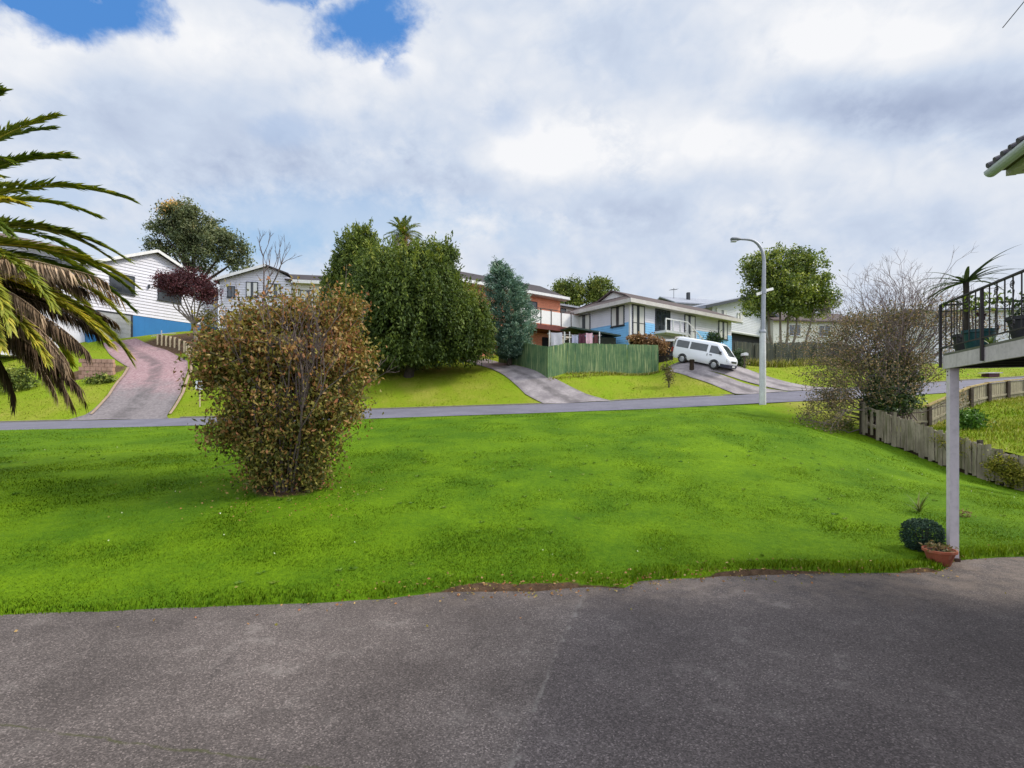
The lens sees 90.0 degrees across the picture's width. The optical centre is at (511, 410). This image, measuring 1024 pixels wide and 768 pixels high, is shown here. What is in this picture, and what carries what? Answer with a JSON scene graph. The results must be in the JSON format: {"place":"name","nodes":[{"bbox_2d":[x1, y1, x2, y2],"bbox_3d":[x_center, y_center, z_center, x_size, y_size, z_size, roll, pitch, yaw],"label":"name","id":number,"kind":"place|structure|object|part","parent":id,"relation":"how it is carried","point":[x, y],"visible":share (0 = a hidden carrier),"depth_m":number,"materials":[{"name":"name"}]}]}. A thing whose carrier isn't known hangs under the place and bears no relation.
{"place":"outdoors","nodes":[
{"label":"outdoors","id":0,"kind":"place"},
{"bbox_2d":[64,338,187,420],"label":"driveway","id":1,"kind":"structure","parent":0,"point":[148,387],"depth_m":32.21,"materials":[{"name":"concrete"}]},
{"bbox_2d":[90,367,128,413],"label":"kerb","id":2,"kind":"structure","parent":1,"relation":"on","point":[110,392],"depth_m":31.24,"materials":[{"name":"concrete"}]},
{"bbox_2d":[0,557,1023,767],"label":"driveway","id":3,"kind":"structure","parent":0,"point":[848,670],"depth_m":4.00,"materials":[{"name":"asphalt"}]},
{"bbox_2d":[14,464,1017,631],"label":"leaf litter","id":4,"kind":"object","parent":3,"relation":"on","point":[458,594],"visible":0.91,"depth_m":6.23,"materials":[{"name":"plant"}]},
{"bbox_2d":[0,330,1023,615],"bbox_3d":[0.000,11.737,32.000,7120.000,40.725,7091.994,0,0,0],"label":"ground","id":5,"kind":"structure","parent":0,"point":[598,528],"depth_m":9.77,"materials":[{"name":"plant"}]},
{"bbox_2d":[0,362,39,391],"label":"leafy bush","id":6,"kind":"object","parent":5,"relation":"on","point":[21,382],"visible":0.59,"depth_m":31.88,"materials":[{"name":"green plant"}]},
{"bbox_2d":[0,82,141,418],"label":"palm tree","id":7,"kind":"object","parent":5,"relation":"on","point":[30,291],"visible":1,"depth_m":10.06,"materials":[{"name":"plant"}]},
{"bbox_2d":[79,359,115,378],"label":"block wall","id":8,"kind":"structure","parent":5,"relation":"on","point":[99,366],"depth_m":34.28,"materials":[{"name":"brick"}]},
{"bbox_2d":[82,371,118,384],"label":"leafy bush","id":9,"kind":"object","parent":5,"relation":"on","point":[101,378],"visible":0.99,"depth_m":32.53,"materials":[{"name":"green plant"}]},
{"bbox_2d":[0,233,218,357],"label":"gabled house","id":10,"kind":"structure","parent":5,"relation":"on","point":[158,313],"depth_m":45.31,"materials":[{"name":"white paint"}]},
{"bbox_2d":[27,254,82,283],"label":"window","id":11,"kind":"structure","parent":10,"relation":"in","point":[59,261],"depth_m":40.31,"materials":[{"name":"grey glass"}]},
{"bbox_2d":[97,310,132,340],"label":"garage door","id":12,"kind":"structure","parent":10,"relation":"in","point":[127,330],"depth_m":44.01,"materials":[{"name":"paint"}]},
{"bbox_2d":[110,272,135,295],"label":"window","id":13,"kind":"structure","parent":10,"relation":"in","point":[121,289],"depth_m":44.05,"materials":[{"name":"grey glass"}]},
{"bbox_2d":[157,287,182,303],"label":"window","id":14,"kind":"structure","parent":10,"relation":"in","point":[167,299],"depth_m":47.09,"materials":[{"name":"grey glass"}]},
{"bbox_2d":[157,334,192,358],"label":"retaining fence","id":15,"kind":"object","parent":5,"relation":"on","point":[170,339],"visible":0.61,"depth_m":41.37,"materials":[{"name":"wood"}]},
{"bbox_2d":[169,363,192,413],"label":"kerb","id":16,"kind":"structure","parent":5,"relation":"on","point":[181,394],"depth_m":31.55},
{"bbox_2d":[148,265,224,339],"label":"plum tree","id":17,"kind":"object","parent":5,"relation":"on","point":[189,284],"visible":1,"depth_m":42.48,"materials":[{"name":"purple plant"}]},
{"bbox_2d":[195,380,202,406],"bbox_3d":[-18.435,-0.901,30.217,0.460,1.783,0.086,0,0,0],"label":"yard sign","id":18,"kind":"object","parent":5,"relation":"on","point":[196,382],"visible":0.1,"depth_m":30.22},
{"bbox_2d":[137,193,261,280],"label":"broadleaf tree","id":19,"kind":"object","parent":5,"relation":"on","point":[184,231],"visible":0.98,"depth_m":58.86,"materials":[{"name":"green plant"}]},
{"bbox_2d":[198,307,217,337],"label":"olive shrub","id":20,"kind":"object","parent":5,"relation":"on","point":[210,316],"visible":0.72,"depth_m":43.49,"materials":[{"name":"green plant"}]},
{"bbox_2d":[212,264,322,328],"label":"gabled house","id":21,"kind":"structure","parent":5,"relation":"on","point":[247,278],"depth_m":50.55,"materials":[{"name":"white wood"}]},
{"bbox_2d":[226,286,234,297],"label":"window","id":22,"kind":"structure","parent":21,"relation":"in","point":[229,291],"depth_m":50.11,"materials":[{"name":"grey glass"}]},
{"bbox_2d":[245,281,257,297],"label":"window","id":23,"kind":"structure","parent":21,"relation":"in","point":[252,286],"depth_m":50.44,"materials":[{"name":"white glass"}]},
{"bbox_2d":[268,283,280,297],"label":"window","id":24,"kind":"structure","parent":21,"relation":"in","point":[275,293],"depth_m":50.81,"materials":[{"name":"white glass"}]},
{"bbox_2d":[300,290,313,302],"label":"window","id":25,"kind":"structure","parent":21,"relation":"in","point":[306,292],"depth_m":51.48,"materials":[{"name":"white glass"}]},
{"bbox_2d":[257,231,300,309],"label":"bare tree","id":26,"kind":"object","parent":5,"relation":"on","point":[264,271],"visible":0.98,"depth_m":44.03,"materials":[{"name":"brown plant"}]},
{"bbox_2d":[173,264,398,498],"bbox_3d":[-4.367,-0.628,9.883,4.111,4.432,3.208,0,0,0],"label":"autumn shrub","id":27,"kind":"object","parent":5,"relation":"on","point":[258,351],"visible":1,"depth_m":9.35,"materials":[{"name":"brown plant"}]},
{"bbox_2d":[315,217,382,310],"bbox_3d":[-11.846,-8.916,38.388,5.729,11.319,5.566,0,0,0],"label":"weeping tree","id":28,"kind":"object","parent":5,"relation":"on","point":[358,236],"visible":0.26,"depth_m":37.28,"materials":[{"name":"green plant"}]},
{"bbox_2d":[384,215,422,248],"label":"palm tree","id":29,"kind":"object","parent":5,"relation":"on","point":[402,228],"visible":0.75,"depth_m":45.53,"materials":[{"name":"green plant"}]},
{"bbox_2d":[322,230,498,377],"bbox_3d":[-6.724,-6.965,34.095,10.692,10.091,9.435,0,0,37],"label":"weeping tree","id":30,"kind":"object","parent":5,"relation":"on","point":[432,309],"visible":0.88,"depth_m":31.78,"materials":[{"name":"green plant"}]},
{"bbox_2d":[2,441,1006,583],"bbox_3d":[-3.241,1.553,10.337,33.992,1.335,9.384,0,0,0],"label":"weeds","id":31,"kind":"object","parent":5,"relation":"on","point":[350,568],"visible":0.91,"depth_m":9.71,"materials":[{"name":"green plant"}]},
{"bbox_2d":[480,255,541,365],"bbox_3d":[-0.170,-7.024,37.034,4.763,8.173,4.793,0,0,0],"label":"conifer","id":32,"kind":"object","parent":5,"relation":"on","point":[513,323],"visible":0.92,"depth_m":36.25,"materials":[{"name":"green plant"}]},
{"bbox_2d":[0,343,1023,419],"bbox_3d":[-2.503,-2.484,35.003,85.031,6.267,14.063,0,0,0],"label":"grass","id":33,"kind":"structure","parent":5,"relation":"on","point":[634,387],"depth_m":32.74,"materials":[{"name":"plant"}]},
{"bbox_2d":[460,271,578,355],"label":"brick house","id":34,"kind":"structure","parent":5,"relation":"on","point":[552,311],"depth_m":46.01,"materials":[{"name":"red brick"}]},
{"bbox_2d":[525,301,536,308],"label":"window","id":35,"kind":"structure","parent":34,"relation":"in","point":[534,303],"depth_m":45.94,"materials":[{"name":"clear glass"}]},
{"bbox_2d":[542,337,550,345],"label":"door","id":36,"kind":"structure","parent":34,"relation":"in","point":[544,339],"depth_m":46.78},
{"bbox_2d":[547,273,589,306],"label":"broadleaf tree","id":37,"kind":"object","parent":5,"relation":"on","point":[563,287],"visible":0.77,"depth_m":62.85,"materials":[{"name":"green plant"}]},
{"bbox_2d":[498,342,658,377],"bbox_3d":[4.376,-3.619,35.403,11.797,3.310,5.431,0,0,9],"label":"board fence","id":38,"kind":"object","parent":5,"relation":"on","point":[551,361],"visible":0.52,"depth_m":35.15,"materials":[{"name":"wood"}]},
{"bbox_2d":[562,332,601,343],"bbox_3d":[4.704,-4.733,38.688,4.102,2.482,0.200,0,0,0],"label":"washing line","id":39,"kind":"object","parent":5,"relation":"on","point":[599,335],"visible":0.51,"depth_m":38.71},
{"bbox_2d":[551,332,561,345],"bbox_3d":[3.364,-5.408,38.600,0.858,1.005,0.120,0,0,0],"label":"sheet","id":40,"kind":"object","parent":39,"relation":"hanging from","point":[556,338],"visible":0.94,"depth_m":38.58,"materials":[{"name":"fabric"}]},
{"bbox_2d":[572,335,577,343],"bbox_3d":[4.751,-5.368,38.599,0.496,0.684,0.118,0,0,0],"label":"towel","id":41,"kind":"object","parent":39,"relation":"hanging from","point":[574,339],"visible":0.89,"depth_m":38.58,"materials":[{"name":"fabric"}]},
{"bbox_2d":[579,333,584,342],"bbox_3d":[5.274,-5.468,38.599,0.496,0.724,0.119,0,0,0],"label":"shirt","id":42,"kind":"object","parent":39,"relation":"hanging from","point":[581,338],"visible":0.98,"depth_m":38.58,"materials":[{"name":"fabric"}]},
{"bbox_2d":[586,333,592,343],"bbox_3d":[5.827,-5.448,38.601,0.516,0.844,0.118,0,0,0],"label":"towel","id":43,"kind":"object","parent":39,"relation":"hanging from","point":[589,337],"visible":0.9,"depth_m":38.59,"materials":[{"name":"fabric"}]},
{"bbox_2d":[594,335,597,342],"bbox_3d":[6.319,-5.428,38.600,0.335,0.643,0.120,0,0,0],"label":"shirt","id":44,"kind":"object","parent":39,"relation":"hanging from","point":[595,338],"visible":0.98,"depth_m":38.60,"materials":[{"name":"fabric"}]},
{"bbox_2d":[560,326,620,352],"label":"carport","id":45,"kind":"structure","parent":5,"relation":"on","point":[607,338],"depth_m":41.39,"materials":[{"name":"metal"}]},
{"bbox_2d":[580,272,619,305],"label":"broadleaf tree","id":46,"kind":"object","parent":5,"relation":"on","point":[596,286],"visible":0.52,"depth_m":62.90,"materials":[{"name":"green plant"}]},
{"bbox_2d":[628,339,674,362],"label":"retaining wall","id":47,"kind":"structure","parent":5,"relation":"on","point":[663,357],"depth_m":38.80,"materials":[{"name":"black"}]},
{"bbox_2d":[625,331,670,358],"bbox_3d":[10.182,-4.422,38.364,3.481,2.981,1.620,0,0,0],"label":"creeper","id":48,"kind":"object","parent":47,"relation":"attached to","point":[649,339],"visible":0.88,"depth_m":38.08,"materials":[{"name":"brown plant"}]},
{"bbox_2d":[565,290,741,350],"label":"corner house","id":49,"kind":"structure","parent":5,"relation":"on","point":[623,315],"depth_m":44.54,"materials":[{"name":"white paint"}]},
{"bbox_2d":[577,314,590,334],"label":"window","id":50,"kind":"structure","parent":49,"relation":"in","point":[584,320],"depth_m":46.05,"materials":[{"name":"grey glass"}]},
{"bbox_2d":[610,305,624,327],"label":"window","id":51,"kind":"structure","parent":49,"relation":"in","point":[617,313],"depth_m":42.95,"materials":[{"name":"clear glass"}]},
{"bbox_2d":[632,304,645,337],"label":"window","id":52,"kind":"structure","parent":49,"relation":"in","point":[638,312],"depth_m":42.50,"materials":[{"name":"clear glass"}]},
{"bbox_2d":[655,308,670,330],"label":"window","id":53,"kind":"structure","parent":49,"relation":"in","point":[660,315],"depth_m":44.30,"materials":[{"name":"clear glass"}]},
{"bbox_2d":[684,314,695,338],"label":"window","id":54,"kind":"structure","parent":49,"relation":"in","point":[691,319],"depth_m":46.77,"materials":[{"name":"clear glass"}]},
{"bbox_2d":[718,321,728,340],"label":"window","id":55,"kind":"structure","parent":49,"relation":"in","point":[722,325],"depth_m":49.87,"materials":[{"name":"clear glass"}]},
{"bbox_2d":[660,358,675,387],"bbox_3d":[10.083,-2.324,33.025,1.096,2.256,1.017,0,0,-16],"label":"young tree","id":56,"kind":"object","parent":5,"relation":"on","point":[669,376],"visible":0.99,"depth_m":32.93,"materials":[{"name":"green plant"}]},
{"bbox_2d":[658,289,721,305],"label":"house","id":57,"kind":"structure","parent":5,"relation":"on","point":[688,300],"depth_m":74.28,"materials":[{"name":"white"}]},
{"bbox_2d":[689,359,694,369],"bbox_3d":[12.146,-3.073,34.600,0.400,0.780,0.400,0,0,0],"label":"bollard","id":58,"kind":"object","parent":5,"relation":"on","point":[691,362],"visible":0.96,"depth_m":34.47,"materials":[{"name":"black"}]},
{"bbox_2d":[702,329,724,343],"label":"dark bush","id":59,"kind":"object","parent":5,"relation":"on","point":[716,336],"visible":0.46,"depth_m":43.35,"materials":[{"name":"green plant"}]},
{"bbox_2d":[693,296,778,351],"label":"gabled house","id":60,"kind":"structure","parent":5,"relation":"on","point":[747,329],"depth_m":59.52,"materials":[{"name":"white wood"}]},
{"bbox_2d":[716,308,726,314],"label":"window","id":61,"kind":"structure","parent":60,"relation":"in","point":[722,311],"depth_m":56.97,"materials":[{"name":"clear glass"}]},
{"bbox_2d":[737,312,743,322],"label":"window","id":62,"kind":"structure","parent":60,"relation":"in","point":[741,315],"depth_m":59.22,"materials":[{"name":"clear glass"}]},
{"bbox_2d":[732,347,751,367],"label":"hedge shrub","id":63,"kind":"object","parent":5,"relation":"on","point":[738,356],"visible":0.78,"depth_m":35.81,"materials":[{"name":"green plant"}]},
{"bbox_2d":[741,352,747,367],"bbox_3d":[16.078,-3.344,35.400,0.340,1.314,0.440,0,0,0],"label":"letterbox","id":64,"kind":"object","parent":5,"relation":"on","point":[744,354],"visible":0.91,"depth_m":35.34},
{"bbox_2d":[730,237,765,404],"bbox_3d":[11.959,-4.391,25.900,1.783,8.760,0.335,0,0,0],"label":"street lamp","id":65,"kind":"object","parent":5,"relation":"on","point":[762,366],"visible":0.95,"depth_m":25.81,"materials":[{"name":"metal"}]},
{"bbox_2d":[756,288,773,295],"bbox_3d":[12.785,-6.027,25.924,1.159,0.514,0.244,0,0,-26],"label":"street sign","id":66,"kind":"object","parent":65,"relation":"attached to","point":[764,290],"visible":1,"depth_m":25.81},
{"bbox_2d":[734,242,843,350],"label":"broadleaf tree","id":67,"kind":"object","parent":5,"relation":"on","point":[797,284],"visible":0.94,"depth_m":41.73,"materials":[{"name":"green plant"}]},
{"bbox_2d":[733,341,853,364],"bbox_3d":[21.324,-4.178,38.560,11.238,2.164,0.364,0,0,-17],"label":"board fence","id":68,"kind":"object","parent":5,"relation":"on","point":[752,351],"visible":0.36,"depth_m":38.33,"materials":[{"name":"wood"}]},
{"bbox_2d":[766,312,854,349],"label":"house","id":69,"kind":"structure","parent":5,"relation":"on","point":[774,324],"depth_m":62.48,"materials":[{"name":"beige wood"}]},
{"bbox_2d":[789,324,800,336],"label":"window","id":70,"kind":"structure","parent":69,"relation":"in","point":[791,326],"depth_m":62.30,"materials":[{"name":"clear glass"}]},
{"bbox_2d":[818,325,830,336],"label":"window","id":71,"kind":"structure","parent":69,"relation":"in","point":[819,326],"depth_m":62.85,"materials":[{"name":"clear glass"}]},
{"bbox_2d":[834,419,858,429],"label":"leafy bush","id":72,"kind":"object","parent":5,"relation":"on","point":[849,425],"visible":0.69,"depth_m":20.92,"materials":[{"name":"green plant"}]},
{"bbox_2d":[769,246,1019,434],"bbox_3d":[15.502,-2.123,21.380,9.603,9.372,8.605,0,0,0],"label":"bare shrub","id":73,"kind":"object","parent":5,"relation":"on","point":[870,323],"visible":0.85,"depth_m":20.16,"materials":[{"name":"brown plant"}]},
{"bbox_2d":[904,494,932,511],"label":"flax plant","id":74,"kind":"object","parent":5,"relation":"on","point":[918,505],"visible":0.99,"depth_m":9.69,"materials":[{"name":"green plant"}]},
{"bbox_2d":[899,517,945,551],"bbox_3d":[5.966,1.824,7.449,0.534,0.523,0.490,0,0,0],"label":"clipped shrub","id":75,"kind":"object","parent":5,"relation":"on","point":[919,524],"visible":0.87,"depth_m":7.37,"materials":[{"name":"green plant"}]},
{"bbox_2d":[921,545,958,566],"bbox_3d":[5.830,1.992,6.980,0.392,0.215,0.388,0,0,0],"label":"plant pot","id":76,"kind":"object","parent":5,"relation":"on","point":[945,558],"visible":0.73,"depth_m":6.86,"materials":[{"name":"ceramic"}]},
{"bbox_2d":[918,540,959,551],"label":"pot plant","id":77,"kind":"object","parent":76,"relation":"on","point":[933,545],"visible":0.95,"depth_m":6.95,"materials":[{"name":"green plant"}]},
{"bbox_2d":[859,399,1023,490],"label":"paling fence","id":78,"kind":"object","parent":5,"relation":"on","point":[908,435],"visible":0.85,"depth_m":17.30,"materials":[{"name":"wood"}]},
{"bbox_2d":[928,430,978,456],"bbox_3d":[13.951,1.336,16.243,0.711,1.684,1.895,0,0,0],"label":"climbing weed","id":79,"kind":"object","parent":78,"relation":"attached to","point":[942,442],"visible":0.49,"depth_m":16.31,"materials":[{"name":"green plant"}]},
{"bbox_2d":[979,449,1023,489],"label":"climbing weed","id":80,"kind":"object","parent":78,"relation":"attached to","point":[1014,471],"visible":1,"depth_m":14.31,"materials":[{"name":"green plant"}]},
{"bbox_2d":[867,378,1023,428],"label":"paling fence","id":81,"kind":"object","parent":5,"relation":"on","point":[989,391],"visible":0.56,"depth_m":23.33,"materials":[{"name":"wood"}]},
{"bbox_2d":[882,306,1020,363],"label":"house","id":82,"kind":"structure","parent":5,"relation":"on","point":[1000,311],"depth_m":49.85,"materials":[{"name":"white wood"}]},
{"bbox_2d":[959,509,975,517],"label":"seedling","id":83,"kind":"object","parent":5,"relation":"on","point":[964,512],"visible":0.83,"depth_m":9.46,"materials":[{"name":"green plant"}]},
{"bbox_2d":[939,2,1023,561],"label":"deck house","id":84,"kind":"structure","parent":5,"relation":"on","point":[1009,353],"depth_m":6.71,"materials":[{"name":"paint"}]},
{"bbox_2d":[952,334,964,350],"bbox_3d":[6.236,-0.925,7.034,0.307,0.240,0.304,0,0,0],"label":"plant pot","id":85,"kind":"object","parent":84,"relation":"on","point":[959,347],"visible":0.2,"depth_m":7.02,"materials":[{"name":"plastic"}]},
{"bbox_2d":[907,247,1012,329],"bbox_3d":[6.159,-1.574,6.981,1.258,1.100,1.182,0,0,29],"label":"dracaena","id":86,"kind":"object","parent":85,"relation":"on","point":[965,279],"visible":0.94,"depth_m":7.01,"materials":[{"name":"green plant"}]},
{"bbox_2d":[961,328,998,348],"bbox_3d":[6.178,-0.935,6.769,0.371,0.260,0.367,0,0,0],"label":"plant pot","id":87,"kind":"object","parent":84,"relation":"on","point":[975,343],"visible":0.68,"depth_m":6.68,"materials":[{"name":"ceramic"}]},
{"bbox_2d":[942,291,1002,328],"bbox_3d":[6.161,-1.313,6.777,0.650,0.538,0.582,0,0,0],"label":"pot plant","id":88,"kind":"object","parent":87,"relation":"on","point":[972,303],"visible":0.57,"depth_m":6.76,"materials":[{"name":"green plant"}]},
{"bbox_2d":[985,335,1002,343],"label":"spiky plant","id":89,"kind":"object","parent":84,"relation":"on","point":[990,340],"visible":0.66,"depth_m":6.29,"materials":[{"name":"green plant"}]},
{"bbox_2d":[1006,315,1023,338],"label":"plant pot","id":90,"kind":"object","parent":84,"relation":"on","point":[1017,333],"visible":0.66,"depth_m":5.91,"materials":[{"name":"plastic"}]},
{"bbox_2d":[1001,289,1023,316],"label":"pot plant","id":91,"kind":"object","parent":90,"relation":"on","point":[1018,304],"visible":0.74,"depth_m":5.99,"materials":[{"name":"green plant"}]},
{"bbox_2d":[981,372,1002,376],"bbox_3d":[33.170,-2.368,35.500,1.000,0.635,0.800,0,0,0],"label":"letterbox","id":92,"kind":"object","parent":5,"relation":"on","point":[992,374],"visible":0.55,"depth_m":35.20,"materials":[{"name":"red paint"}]},
{"bbox_2d":[0,377,1023,429],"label":"road","id":93,"kind":"structure","parent":0,"point":[788,396],"depth_m":26.71,"materials":[{"name":"asphalt"}]},
{"bbox_2d":[0,419,70,422],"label":"kerb","id":94,"kind":"structure","parent":93,"relation":"on","point":[33,420],"depth_m":28.13,"materials":[{"name":"concrete"}]},
{"bbox_2d":[180,403,547,417],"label":"kerb","id":95,"kind":"structure","parent":93,"relation":"on","point":[409,407],"depth_m":29.63,"materials":[{"name":"concrete"}]},
{"bbox_2d":[612,394,733,400],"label":"kerb","id":96,"kind":"structure","parent":93,"relation":"on","point":[667,397],"depth_m":30.86,"materials":[{"name":"concrete"}]},
{"bbox_2d":[852,376,1023,387],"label":"kerb","id":97,"kind":"structure","parent":93,"relation":"on","point":[978,379],"depth_m":34.12,"materials":[{"name":"concrete"}]},
{"bbox_2d":[0,0,1023,358],"label":"sky","id":98,"kind":"structure","parent":0,"point":[629,142],"materials":[{"name":"white"}]},
{"bbox_2d":[469,359,611,403],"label":"driveway","id":99,"kind":"structure","parent":0,"point":[538,386],"depth_m":32.09,"materials":[{"name":"concrete"}]},
{"bbox_2d":[549,356,849,380],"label":"long grass","id":100,"kind":"structure","parent":0,"point":[778,364],"depth_m":36.90,"materials":[{"name":"plant"}]},
{"bbox_2d":[670,365,781,393],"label":"driveway","id":101,"kind":"structure","parent":0,"point":[726,383],"depth_m":32.97,"materials":[{"name":"concrete"}]},
{"bbox_2d":[668,360,831,390],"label":"driveway","id":102,"kind":"structure","parent":0,"point":[743,374],"depth_m":33.81,"materials":[{"name":"concrete"}]},
{"bbox_2d":[669,337,737,368],"bbox_3d":[13.271,-3.924,35.281,1.819,1.796,4.384,0,14,-43],"label":"parked van","id":103,"kind":"object","parent":102,"relation":"on","point":[714,355],"visible":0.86,"depth_m":34.51,"materials":[{"name":"white paint"}]},
{"bbox_3d":[11.907,-4.653,35.663,0.071,0.482,0.946,0,14,-43],"label":"window","id":104,"kind":"part","parent":103,"relation":"part of","materials":[{"name":"grey glass"}]},
{"bbox_3d":[12.716,-4.352,34.803,0.071,0.482,1.237,0,14,-43],"label":"window","id":105,"kind":"part","parent":103,"relation":"part of","materials":[{"name":"grey glass"}]},
{"bbox_3d":[13.550,-4.018,33.912,0.075,0.509,0.891,0,14,-43],"label":"window","id":106,"kind":"part","parent":103,"relation":"part of","materials":[{"name":"grey glass"}]},
{"bbox_2d":[865,429,1018,487],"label":"bank","id":107,"kind":"structure","parent":0,"point":[910,451],"depth_m":17.83,"materials":[{"name":"plant"}]},
{"bbox_2d":[868,395,1023,455],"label":"lawn","id":108,"kind":"structure","parent":0,"point":[1004,419],"depth_m":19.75,"materials":[{"name":"plant"}]},
{"bbox_2d":[852,344,937,418],"bbox_3d":[15.057,-0.856,20.298,3.067,3.759,2.222,0,0,0],"label":"evergreen shrub","id":109,"kind":"object","parent":108,"relation":"on","point":[908,398],"visible":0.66,"depth_m":20.07,"materials":[{"name":"green plant"}]},
{"bbox_2d":[943,407,996,429],"bbox_3d":[16.361,0.397,18.368,1.731,1.186,1.324,0,0,-21],"label":"leafy bush","id":110,"kind":"object","parent":108,"relation":"on","point":[970,418],"visible":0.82,"depth_m":18.14,"materials":[{"name":"green plant"}]}
]}

